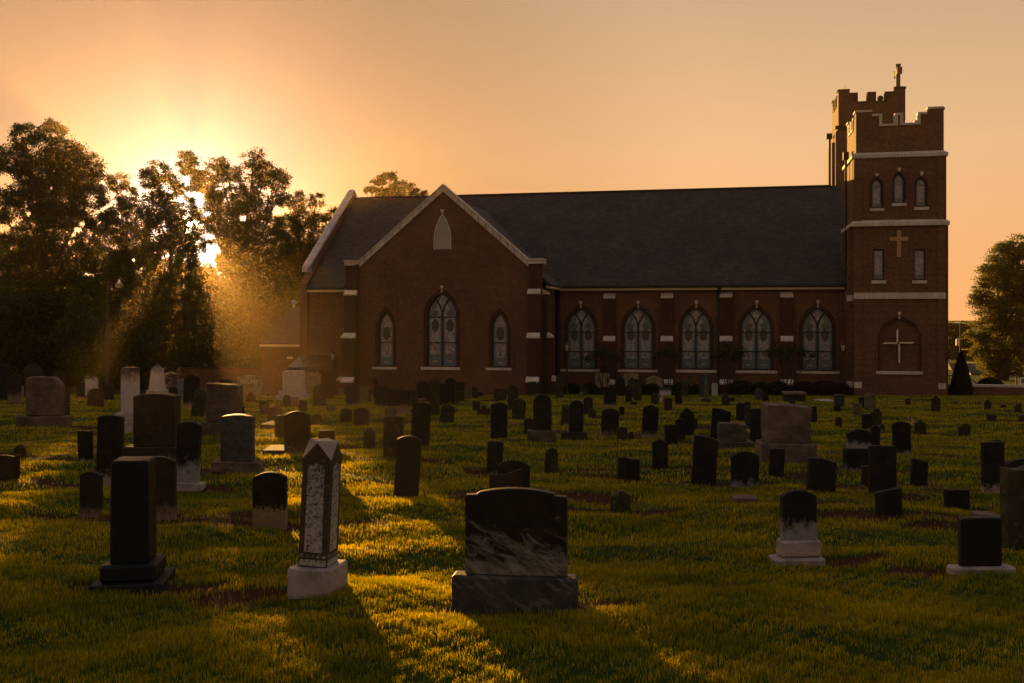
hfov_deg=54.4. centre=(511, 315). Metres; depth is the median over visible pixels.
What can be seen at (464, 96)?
sky
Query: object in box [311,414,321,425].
headstone
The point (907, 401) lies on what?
headstone
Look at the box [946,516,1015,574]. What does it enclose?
headstone
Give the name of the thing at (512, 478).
headstone
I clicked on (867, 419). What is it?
headstone
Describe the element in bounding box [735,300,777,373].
window
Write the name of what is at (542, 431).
headstone
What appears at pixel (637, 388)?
headstone
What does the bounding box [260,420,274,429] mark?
flat marker
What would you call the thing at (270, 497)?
headstone
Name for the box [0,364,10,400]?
headstone
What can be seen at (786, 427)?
headstone
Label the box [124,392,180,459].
headstone
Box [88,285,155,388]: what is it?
understorey tree
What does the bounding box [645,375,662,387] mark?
headstone
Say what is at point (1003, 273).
tree
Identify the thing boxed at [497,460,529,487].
headstone
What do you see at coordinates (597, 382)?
headstone
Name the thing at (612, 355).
crape myrtle
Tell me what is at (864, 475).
headstone
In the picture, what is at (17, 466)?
headstone
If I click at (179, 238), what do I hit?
tree
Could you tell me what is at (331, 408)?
headstone
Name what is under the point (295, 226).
tree
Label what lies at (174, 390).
headstone
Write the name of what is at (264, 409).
headstone
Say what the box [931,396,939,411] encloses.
headstone
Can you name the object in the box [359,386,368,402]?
headstone
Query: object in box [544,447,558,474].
headstone
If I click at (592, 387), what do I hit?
shrub
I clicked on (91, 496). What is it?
headstone
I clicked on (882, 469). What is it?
headstone
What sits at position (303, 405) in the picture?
headstone
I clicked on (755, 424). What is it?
headstone
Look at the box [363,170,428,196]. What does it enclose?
tree
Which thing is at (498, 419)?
headstone
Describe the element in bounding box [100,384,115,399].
headstone
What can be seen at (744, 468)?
headstone
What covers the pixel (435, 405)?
headstone
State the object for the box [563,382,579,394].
shrub
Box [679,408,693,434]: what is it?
headstone
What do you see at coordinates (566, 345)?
lamp post
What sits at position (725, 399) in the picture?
headstone
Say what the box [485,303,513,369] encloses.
window
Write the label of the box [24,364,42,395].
headstone
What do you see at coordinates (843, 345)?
lamp post
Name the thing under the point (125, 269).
tree
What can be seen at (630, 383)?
headstone
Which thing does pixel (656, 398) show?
headstone
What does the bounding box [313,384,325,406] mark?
headstone
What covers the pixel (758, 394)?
headstone
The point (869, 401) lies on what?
headstone
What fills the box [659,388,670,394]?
headstone
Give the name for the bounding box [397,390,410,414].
headstone
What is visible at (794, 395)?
box tomb
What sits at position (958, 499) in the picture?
headstone
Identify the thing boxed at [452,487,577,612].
headstone
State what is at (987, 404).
headstone
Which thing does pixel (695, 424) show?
headstone
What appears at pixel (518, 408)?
headstone
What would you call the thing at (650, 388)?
shrub
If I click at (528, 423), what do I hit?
headstone
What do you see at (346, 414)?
headstone
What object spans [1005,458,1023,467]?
headstone
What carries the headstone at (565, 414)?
on the ground at (230, 595)
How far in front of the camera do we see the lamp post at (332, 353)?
61.95 m
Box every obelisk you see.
[146,364,168,393]
[288,438,346,598]
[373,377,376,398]
[701,372,710,401]
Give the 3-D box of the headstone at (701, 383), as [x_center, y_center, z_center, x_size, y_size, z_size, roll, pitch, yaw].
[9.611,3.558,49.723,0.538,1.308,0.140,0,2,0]
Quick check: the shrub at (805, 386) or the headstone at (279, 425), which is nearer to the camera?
the headstone at (279, 425)
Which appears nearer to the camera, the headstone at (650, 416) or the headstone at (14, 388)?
the headstone at (650, 416)
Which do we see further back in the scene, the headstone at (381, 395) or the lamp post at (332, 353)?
the lamp post at (332, 353)
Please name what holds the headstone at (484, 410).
on the ground at (230, 595)
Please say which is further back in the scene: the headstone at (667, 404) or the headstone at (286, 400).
the headstone at (286, 400)
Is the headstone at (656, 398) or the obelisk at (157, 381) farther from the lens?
the obelisk at (157, 381)
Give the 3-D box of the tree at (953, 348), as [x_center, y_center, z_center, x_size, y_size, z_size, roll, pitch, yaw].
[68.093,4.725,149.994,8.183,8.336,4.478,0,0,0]
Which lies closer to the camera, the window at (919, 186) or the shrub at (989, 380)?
the window at (919, 186)
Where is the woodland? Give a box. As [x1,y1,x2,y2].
[0,240,300,349]
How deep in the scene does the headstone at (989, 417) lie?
24.72 m
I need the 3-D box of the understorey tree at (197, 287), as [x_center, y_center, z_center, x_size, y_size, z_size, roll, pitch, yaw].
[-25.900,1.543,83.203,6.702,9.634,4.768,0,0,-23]
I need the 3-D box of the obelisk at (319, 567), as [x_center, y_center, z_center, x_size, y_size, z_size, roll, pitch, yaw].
[-1.494,1.572,7.668,0.355,1.254,0.355,0,0,11]
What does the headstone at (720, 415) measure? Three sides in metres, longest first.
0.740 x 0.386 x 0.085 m
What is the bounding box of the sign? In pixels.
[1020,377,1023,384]
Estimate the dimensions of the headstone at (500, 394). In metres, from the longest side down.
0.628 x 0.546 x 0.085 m
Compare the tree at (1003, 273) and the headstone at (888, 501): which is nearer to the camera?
the headstone at (888, 501)
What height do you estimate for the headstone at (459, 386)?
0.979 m
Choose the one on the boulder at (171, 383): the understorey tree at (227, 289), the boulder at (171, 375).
the boulder at (171, 375)
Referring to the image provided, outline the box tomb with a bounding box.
[781,391,806,400]
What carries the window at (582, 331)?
in the church
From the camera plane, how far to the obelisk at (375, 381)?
46.47 m
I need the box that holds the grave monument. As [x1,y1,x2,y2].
[276,370,308,400]
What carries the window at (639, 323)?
in the church
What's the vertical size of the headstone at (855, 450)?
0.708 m
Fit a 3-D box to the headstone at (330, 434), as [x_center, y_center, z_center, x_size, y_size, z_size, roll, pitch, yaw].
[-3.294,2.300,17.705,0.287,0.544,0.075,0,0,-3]
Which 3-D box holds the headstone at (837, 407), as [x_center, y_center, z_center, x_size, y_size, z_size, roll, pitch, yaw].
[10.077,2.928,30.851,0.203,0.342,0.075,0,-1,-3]
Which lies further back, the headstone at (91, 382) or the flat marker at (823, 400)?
the headstone at (91, 382)
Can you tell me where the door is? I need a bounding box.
[318,371,337,393]
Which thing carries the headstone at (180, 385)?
on the ground at (230, 595)
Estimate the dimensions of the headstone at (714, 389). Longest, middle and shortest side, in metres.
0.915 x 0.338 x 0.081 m
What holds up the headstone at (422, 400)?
on the ground at (230, 595)
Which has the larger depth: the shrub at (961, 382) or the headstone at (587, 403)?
the shrub at (961, 382)
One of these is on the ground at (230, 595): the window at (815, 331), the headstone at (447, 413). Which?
the headstone at (447, 413)
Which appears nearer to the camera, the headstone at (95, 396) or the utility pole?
the headstone at (95, 396)
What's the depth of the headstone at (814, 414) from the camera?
24.66 m
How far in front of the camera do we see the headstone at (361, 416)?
23.49 m
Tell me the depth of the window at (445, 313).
60.92 m
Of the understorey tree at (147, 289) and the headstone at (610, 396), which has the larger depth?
the understorey tree at (147, 289)
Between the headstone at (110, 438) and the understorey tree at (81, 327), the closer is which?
the headstone at (110, 438)
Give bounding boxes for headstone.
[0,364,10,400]
[0,455,14,482]
[4,374,23,404]
[13,444,25,457]
[15,454,19,481]
[16,376,71,427]
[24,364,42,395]
[51,371,65,391]
[63,392,69,415]
[75,383,86,397]
[77,430,93,461]
[79,471,102,517]
[85,376,98,395]
[87,388,103,406]
[96,415,124,486]
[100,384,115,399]
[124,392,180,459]
[144,376,149,393]
[155,456,176,519]
[168,387,177,393]
[176,421,205,491]
[177,379,183,399]
[183,375,199,407]
[190,389,205,417]
[200,383,242,436]
[211,414,263,473]
[220,379,232,383]
[237,375,267,396]
[246,393,255,402]
[252,471,287,529]
[259,401,267,407]
[260,405,268,415]
[267,406,281,421]
[275,415,283,438]
[283,395,290,406]
[284,411,310,455]
[290,397,298,406]
[298,400,307,411]
[305,373,320,395]
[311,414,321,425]
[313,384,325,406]
[319,430,334,439]
[327,405,335,411]
[340,408,351,423]
[345,386,359,406]
[353,408,368,425]
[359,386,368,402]
[364,428,374,448]
[375,386,387,406]
[383,416,403,457]
[385,407,396,416]
[388,389,399,406]
[393,435,421,497]
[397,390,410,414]
[411,402,431,446]
[417,381,428,400]
[418,398,426,402]
[429,380,440,403]
[431,394,439,416]
[440,384,444,403]
[440,404,454,424]
[445,378,454,403]
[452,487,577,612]
[455,382,464,391]
[455,392,463,402]
[464,385,471,399]
[472,387,477,398]
[473,401,479,409]
[477,405,489,416]
[486,441,503,471]
[489,468,522,488]
[491,402,506,439]
[494,389,506,400]
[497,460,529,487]
[508,385,518,409]
[511,398,525,420]
[524,418,532,434]
[527,394,555,443]
[528,382,535,395]
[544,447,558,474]
[556,374,562,397]
[560,404,568,424]
[561,400,586,441]
[583,397,592,414]
[588,409,595,418]
[595,373,609,386]
[597,387,603,394]
[601,408,618,436]
[604,386,616,406]
[610,490,630,512]
[617,377,624,395]
[617,427,627,440]
[617,456,639,481]
[619,406,624,415]
[623,373,638,386]
[625,389,631,401]
[628,377,633,396]
[628,431,633,439]
[633,379,641,400]
[641,404,658,436]
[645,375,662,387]
[652,439,667,469]
[653,393,659,403]
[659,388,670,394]
[664,398,671,410]
[664,425,677,445]
[674,391,682,404]
[675,418,685,439]
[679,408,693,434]
[681,381,687,396]
[691,435,717,486]
[694,418,697,428]
[699,374,709,396]
[710,408,730,438]
[712,383,717,395]
[716,422,754,449]
[722,394,728,405]
[731,451,758,487]
[736,403,744,420]
[745,405,750,427]
[750,408,760,441]
[755,389,762,399]
[755,402,816,462]
[762,392,768,402]
[768,448,784,475]
[768,489,824,565]
[806,457,836,492]
[808,406,816,421]
[834,394,843,407]
[834,405,840,412]
[835,417,841,427]
[843,429,871,471]
[853,402,861,415]
[859,397,863,407]
[861,414,872,429]
[861,465,867,485]
[864,393,875,410]
[868,445,896,494]
[870,408,881,424]
[870,425,879,444]
[874,487,902,514]
[879,423,884,429]
[891,421,911,455]
[905,398,910,404]
[910,458,927,486]
[914,419,925,435]
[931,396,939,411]
[943,489,969,509]
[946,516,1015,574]
[958,423,970,435]
[980,441,1004,493]
[984,400,990,409]
[986,414,996,420]
[1000,465,1023,549]
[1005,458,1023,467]
[1014,403,1021,411]
[1018,415,1023,422]
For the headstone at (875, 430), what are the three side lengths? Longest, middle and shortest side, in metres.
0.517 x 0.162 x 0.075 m
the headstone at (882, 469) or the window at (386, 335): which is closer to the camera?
the headstone at (882, 469)
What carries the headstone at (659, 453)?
on the ground at (230, 595)
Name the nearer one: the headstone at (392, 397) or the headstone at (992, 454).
the headstone at (992, 454)
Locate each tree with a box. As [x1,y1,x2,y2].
[0,117,125,351]
[47,278,133,385]
[85,167,153,299]
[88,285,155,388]
[129,159,216,310]
[130,278,163,371]
[138,280,211,375]
[174,146,299,292]
[178,277,229,367]
[203,283,234,329]
[210,278,279,367]
[231,284,291,341]
[267,277,300,312]
[272,189,337,300]
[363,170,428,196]
[948,321,981,359]
[959,233,1023,379]
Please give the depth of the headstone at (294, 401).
35.14 m
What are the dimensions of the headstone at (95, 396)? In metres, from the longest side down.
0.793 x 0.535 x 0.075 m
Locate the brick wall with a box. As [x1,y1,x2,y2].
[948,384,1023,395]
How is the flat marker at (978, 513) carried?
on the ground at (230, 595)
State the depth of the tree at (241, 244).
90.20 m
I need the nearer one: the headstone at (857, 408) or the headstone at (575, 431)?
the headstone at (575, 431)
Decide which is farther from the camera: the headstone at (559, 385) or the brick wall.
the brick wall
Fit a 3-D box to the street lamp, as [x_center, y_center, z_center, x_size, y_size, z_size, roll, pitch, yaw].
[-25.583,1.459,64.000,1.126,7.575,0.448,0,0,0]
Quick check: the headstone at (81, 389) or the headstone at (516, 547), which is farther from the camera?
the headstone at (81, 389)
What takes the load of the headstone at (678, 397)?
on the ground at (230, 595)
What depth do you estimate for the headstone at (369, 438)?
18.59 m
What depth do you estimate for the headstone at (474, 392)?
47.20 m
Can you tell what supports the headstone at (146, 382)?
on the ground at (230, 595)
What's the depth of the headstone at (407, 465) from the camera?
12.25 m
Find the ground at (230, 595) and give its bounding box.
[0,321,1023,682]
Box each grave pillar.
[88,456,174,593]
[115,367,139,432]
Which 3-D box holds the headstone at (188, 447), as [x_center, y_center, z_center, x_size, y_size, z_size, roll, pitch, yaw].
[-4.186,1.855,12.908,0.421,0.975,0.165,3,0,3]
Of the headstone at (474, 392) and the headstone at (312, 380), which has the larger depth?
the headstone at (312, 380)
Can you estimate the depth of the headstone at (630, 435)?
19.31 m
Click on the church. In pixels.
(486, 294)
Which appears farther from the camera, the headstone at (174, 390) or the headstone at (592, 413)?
the headstone at (174, 390)
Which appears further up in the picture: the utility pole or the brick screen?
the utility pole
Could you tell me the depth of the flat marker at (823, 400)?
41.58 m
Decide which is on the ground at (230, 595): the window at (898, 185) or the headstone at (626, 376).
the headstone at (626, 376)
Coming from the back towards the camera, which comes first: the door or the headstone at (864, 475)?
the door
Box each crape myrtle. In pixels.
[581,346,622,386]
[647,347,683,387]
[709,340,750,392]
[760,343,820,390]
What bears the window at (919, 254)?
in the church
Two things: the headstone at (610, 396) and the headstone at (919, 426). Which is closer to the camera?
the headstone at (919, 426)
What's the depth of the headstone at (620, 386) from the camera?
54.92 m
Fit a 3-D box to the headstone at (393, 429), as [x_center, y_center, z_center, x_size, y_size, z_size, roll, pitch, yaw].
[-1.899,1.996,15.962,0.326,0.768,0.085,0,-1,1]
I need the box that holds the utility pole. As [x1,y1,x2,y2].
[953,322,966,351]
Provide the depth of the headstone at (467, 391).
43.05 m
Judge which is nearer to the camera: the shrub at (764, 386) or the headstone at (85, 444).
the headstone at (85, 444)
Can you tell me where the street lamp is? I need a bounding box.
[105,280,122,383]
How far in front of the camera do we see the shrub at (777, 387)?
57.84 m
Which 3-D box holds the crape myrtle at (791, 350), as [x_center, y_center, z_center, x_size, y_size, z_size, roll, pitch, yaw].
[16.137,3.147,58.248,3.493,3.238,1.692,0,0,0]
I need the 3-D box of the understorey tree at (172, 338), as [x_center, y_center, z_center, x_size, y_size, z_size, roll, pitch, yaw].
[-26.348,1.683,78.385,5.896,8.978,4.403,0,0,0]
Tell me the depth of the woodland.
107.88 m
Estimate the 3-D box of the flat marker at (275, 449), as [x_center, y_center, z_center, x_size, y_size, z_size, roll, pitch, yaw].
[-4.004,2.305,17.026,0.388,0.110,0.723,0,0,-3]
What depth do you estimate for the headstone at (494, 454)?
15.12 m
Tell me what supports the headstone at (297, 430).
on the ground at (230, 595)
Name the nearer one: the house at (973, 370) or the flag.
the flag
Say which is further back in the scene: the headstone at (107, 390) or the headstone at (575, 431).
the headstone at (107, 390)
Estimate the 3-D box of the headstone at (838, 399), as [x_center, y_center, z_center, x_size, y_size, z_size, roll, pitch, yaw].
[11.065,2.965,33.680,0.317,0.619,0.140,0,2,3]
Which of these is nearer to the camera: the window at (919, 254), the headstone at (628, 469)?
the headstone at (628, 469)
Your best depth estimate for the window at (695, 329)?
62.26 m
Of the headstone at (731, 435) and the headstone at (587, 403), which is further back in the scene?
the headstone at (587, 403)
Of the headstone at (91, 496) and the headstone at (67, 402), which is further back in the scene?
the headstone at (67, 402)
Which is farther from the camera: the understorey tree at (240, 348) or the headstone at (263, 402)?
the understorey tree at (240, 348)
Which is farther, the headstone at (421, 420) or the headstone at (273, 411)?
the headstone at (273, 411)
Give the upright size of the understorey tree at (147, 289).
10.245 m
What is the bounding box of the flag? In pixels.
[908,416,913,425]
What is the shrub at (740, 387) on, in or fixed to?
on the ground at (230, 595)
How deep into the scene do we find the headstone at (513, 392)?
30.90 m
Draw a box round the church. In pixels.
[260,64,949,395]
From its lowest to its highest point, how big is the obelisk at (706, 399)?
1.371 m
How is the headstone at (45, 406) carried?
on the ground at (230, 595)
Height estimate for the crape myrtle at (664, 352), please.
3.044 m
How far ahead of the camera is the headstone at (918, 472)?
13.10 m
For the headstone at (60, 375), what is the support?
on the ground at (230, 595)
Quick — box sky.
[0,0,1023,320]
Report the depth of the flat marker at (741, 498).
11.47 m
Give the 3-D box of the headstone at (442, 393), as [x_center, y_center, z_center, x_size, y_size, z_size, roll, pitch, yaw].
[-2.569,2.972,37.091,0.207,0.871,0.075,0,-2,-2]
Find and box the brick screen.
[180,367,261,390]
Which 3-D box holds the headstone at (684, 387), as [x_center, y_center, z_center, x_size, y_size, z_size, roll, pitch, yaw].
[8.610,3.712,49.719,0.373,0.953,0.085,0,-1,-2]
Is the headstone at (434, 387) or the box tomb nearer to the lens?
the headstone at (434, 387)
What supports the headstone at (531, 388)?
on the ground at (230, 595)
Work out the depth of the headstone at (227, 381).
46.54 m
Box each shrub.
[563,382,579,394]
[583,383,597,394]
[644,383,660,394]
[671,382,692,394]
[690,383,710,394]
[727,380,754,394]
[751,382,771,395]
[768,381,789,395]
[790,381,816,395]
[811,380,840,395]
[833,383,851,395]
[949,350,973,395]
[978,377,1003,383]
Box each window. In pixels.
[372,303,399,369]
[420,284,462,369]
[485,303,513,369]
[561,301,600,371]
[618,300,658,372]
[675,300,716,372]
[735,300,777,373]
[796,300,839,373]
[868,173,885,210]
[871,249,885,283]
[890,168,907,205]
[912,172,929,209]
[912,249,926,283]
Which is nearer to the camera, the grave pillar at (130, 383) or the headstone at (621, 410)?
the grave pillar at (130, 383)
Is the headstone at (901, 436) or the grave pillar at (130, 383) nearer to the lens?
the headstone at (901, 436)
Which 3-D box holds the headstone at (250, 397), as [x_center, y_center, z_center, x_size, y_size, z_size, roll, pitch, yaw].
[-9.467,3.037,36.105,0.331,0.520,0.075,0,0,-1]
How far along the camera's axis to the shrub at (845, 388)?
57.37 m
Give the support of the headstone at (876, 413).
on the ground at (230, 595)
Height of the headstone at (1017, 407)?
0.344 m
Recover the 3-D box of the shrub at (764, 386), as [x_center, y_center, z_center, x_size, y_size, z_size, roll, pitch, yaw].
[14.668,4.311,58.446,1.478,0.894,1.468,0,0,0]
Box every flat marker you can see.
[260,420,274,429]
[262,445,283,455]
[730,494,758,504]
[814,399,832,401]
[969,511,999,516]
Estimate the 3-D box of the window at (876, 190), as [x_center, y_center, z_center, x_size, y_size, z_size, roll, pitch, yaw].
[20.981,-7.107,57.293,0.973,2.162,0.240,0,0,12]
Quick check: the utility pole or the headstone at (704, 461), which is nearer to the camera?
the headstone at (704, 461)
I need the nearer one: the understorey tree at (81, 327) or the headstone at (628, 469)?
the headstone at (628, 469)
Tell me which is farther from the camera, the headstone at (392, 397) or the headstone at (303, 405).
the headstone at (392, 397)
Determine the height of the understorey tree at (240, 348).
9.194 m
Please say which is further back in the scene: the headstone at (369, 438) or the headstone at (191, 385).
the headstone at (191, 385)
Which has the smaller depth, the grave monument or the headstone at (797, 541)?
the headstone at (797, 541)
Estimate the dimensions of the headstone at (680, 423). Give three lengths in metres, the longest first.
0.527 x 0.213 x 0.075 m
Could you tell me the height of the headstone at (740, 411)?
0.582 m
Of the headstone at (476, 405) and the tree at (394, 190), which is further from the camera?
the tree at (394, 190)
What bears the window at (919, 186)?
in the church
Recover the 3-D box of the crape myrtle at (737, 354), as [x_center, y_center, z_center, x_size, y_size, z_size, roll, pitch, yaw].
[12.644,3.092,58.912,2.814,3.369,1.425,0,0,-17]
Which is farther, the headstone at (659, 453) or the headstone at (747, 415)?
the headstone at (747, 415)
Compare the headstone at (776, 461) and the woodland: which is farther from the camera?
the woodland
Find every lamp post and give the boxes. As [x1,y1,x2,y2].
[330,351,334,391]
[564,342,569,394]
[840,341,845,383]
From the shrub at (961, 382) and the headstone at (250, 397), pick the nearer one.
the headstone at (250, 397)
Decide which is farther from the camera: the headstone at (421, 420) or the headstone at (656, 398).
the headstone at (656, 398)
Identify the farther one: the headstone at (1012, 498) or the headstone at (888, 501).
the headstone at (888, 501)
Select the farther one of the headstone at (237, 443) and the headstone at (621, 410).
the headstone at (621, 410)
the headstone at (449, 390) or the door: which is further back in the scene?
the door
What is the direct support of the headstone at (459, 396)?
on the ground at (230, 595)
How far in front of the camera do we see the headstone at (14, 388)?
38.43 m
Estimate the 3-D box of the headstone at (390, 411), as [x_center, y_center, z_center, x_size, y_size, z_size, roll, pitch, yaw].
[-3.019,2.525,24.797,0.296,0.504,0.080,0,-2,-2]
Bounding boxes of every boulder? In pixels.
[164,371,179,379]
[165,379,179,388]
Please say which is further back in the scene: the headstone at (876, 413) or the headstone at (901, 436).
the headstone at (876, 413)
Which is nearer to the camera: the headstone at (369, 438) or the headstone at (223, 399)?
the headstone at (369, 438)
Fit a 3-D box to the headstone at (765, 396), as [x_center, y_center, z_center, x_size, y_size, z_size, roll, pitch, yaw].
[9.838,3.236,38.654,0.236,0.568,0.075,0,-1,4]
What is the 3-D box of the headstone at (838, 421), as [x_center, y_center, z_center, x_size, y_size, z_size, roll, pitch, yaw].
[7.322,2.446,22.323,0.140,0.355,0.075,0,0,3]
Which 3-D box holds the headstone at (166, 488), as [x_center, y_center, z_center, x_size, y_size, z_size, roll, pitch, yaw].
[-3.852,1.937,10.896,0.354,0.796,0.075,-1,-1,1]
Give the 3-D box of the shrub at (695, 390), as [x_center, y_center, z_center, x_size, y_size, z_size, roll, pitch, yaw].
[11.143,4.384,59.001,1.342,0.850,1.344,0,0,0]
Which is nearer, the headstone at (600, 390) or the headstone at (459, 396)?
the headstone at (459, 396)
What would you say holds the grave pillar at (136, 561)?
on the ground at (230, 595)
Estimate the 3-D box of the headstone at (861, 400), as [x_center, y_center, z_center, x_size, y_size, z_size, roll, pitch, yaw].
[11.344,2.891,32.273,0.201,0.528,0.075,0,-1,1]
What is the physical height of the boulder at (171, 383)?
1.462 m
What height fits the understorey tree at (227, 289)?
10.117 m
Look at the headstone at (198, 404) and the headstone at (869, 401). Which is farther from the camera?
the headstone at (869, 401)
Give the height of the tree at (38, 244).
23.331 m
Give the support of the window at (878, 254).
in the church
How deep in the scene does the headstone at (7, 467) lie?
13.66 m
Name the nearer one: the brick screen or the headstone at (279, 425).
the headstone at (279, 425)
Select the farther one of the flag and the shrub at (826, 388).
the shrub at (826, 388)
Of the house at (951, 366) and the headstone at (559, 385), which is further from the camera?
the house at (951, 366)
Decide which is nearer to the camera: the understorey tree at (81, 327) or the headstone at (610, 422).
the headstone at (610, 422)
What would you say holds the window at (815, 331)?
in the church
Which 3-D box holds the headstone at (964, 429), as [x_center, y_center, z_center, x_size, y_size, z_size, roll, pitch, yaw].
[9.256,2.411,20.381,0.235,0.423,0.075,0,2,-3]
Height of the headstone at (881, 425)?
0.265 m
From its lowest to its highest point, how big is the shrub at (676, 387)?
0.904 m
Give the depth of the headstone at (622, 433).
19.54 m
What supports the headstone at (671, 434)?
on the ground at (230, 595)
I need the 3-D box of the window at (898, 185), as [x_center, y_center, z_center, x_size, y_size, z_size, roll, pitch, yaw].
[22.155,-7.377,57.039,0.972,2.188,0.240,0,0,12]
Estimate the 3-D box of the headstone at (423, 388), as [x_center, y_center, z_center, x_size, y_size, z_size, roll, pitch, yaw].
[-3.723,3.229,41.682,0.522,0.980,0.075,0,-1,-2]
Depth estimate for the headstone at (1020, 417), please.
24.29 m
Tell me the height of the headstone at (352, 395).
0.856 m
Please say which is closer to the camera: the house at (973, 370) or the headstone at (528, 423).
the headstone at (528, 423)
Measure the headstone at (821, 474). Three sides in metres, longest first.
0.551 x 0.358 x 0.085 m
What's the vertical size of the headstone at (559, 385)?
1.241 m
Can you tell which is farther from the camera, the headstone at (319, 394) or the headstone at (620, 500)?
the headstone at (319, 394)
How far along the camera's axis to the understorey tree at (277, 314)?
82.40 m
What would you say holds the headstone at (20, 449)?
on the ground at (230, 595)
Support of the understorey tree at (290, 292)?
on the ground at (230, 595)
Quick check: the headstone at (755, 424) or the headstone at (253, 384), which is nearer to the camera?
the headstone at (755, 424)
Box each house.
[948,363,977,369]
[968,366,986,374]
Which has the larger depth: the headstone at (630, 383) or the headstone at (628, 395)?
the headstone at (630, 383)
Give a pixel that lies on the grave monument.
(293, 383)
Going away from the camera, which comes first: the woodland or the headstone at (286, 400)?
the headstone at (286, 400)

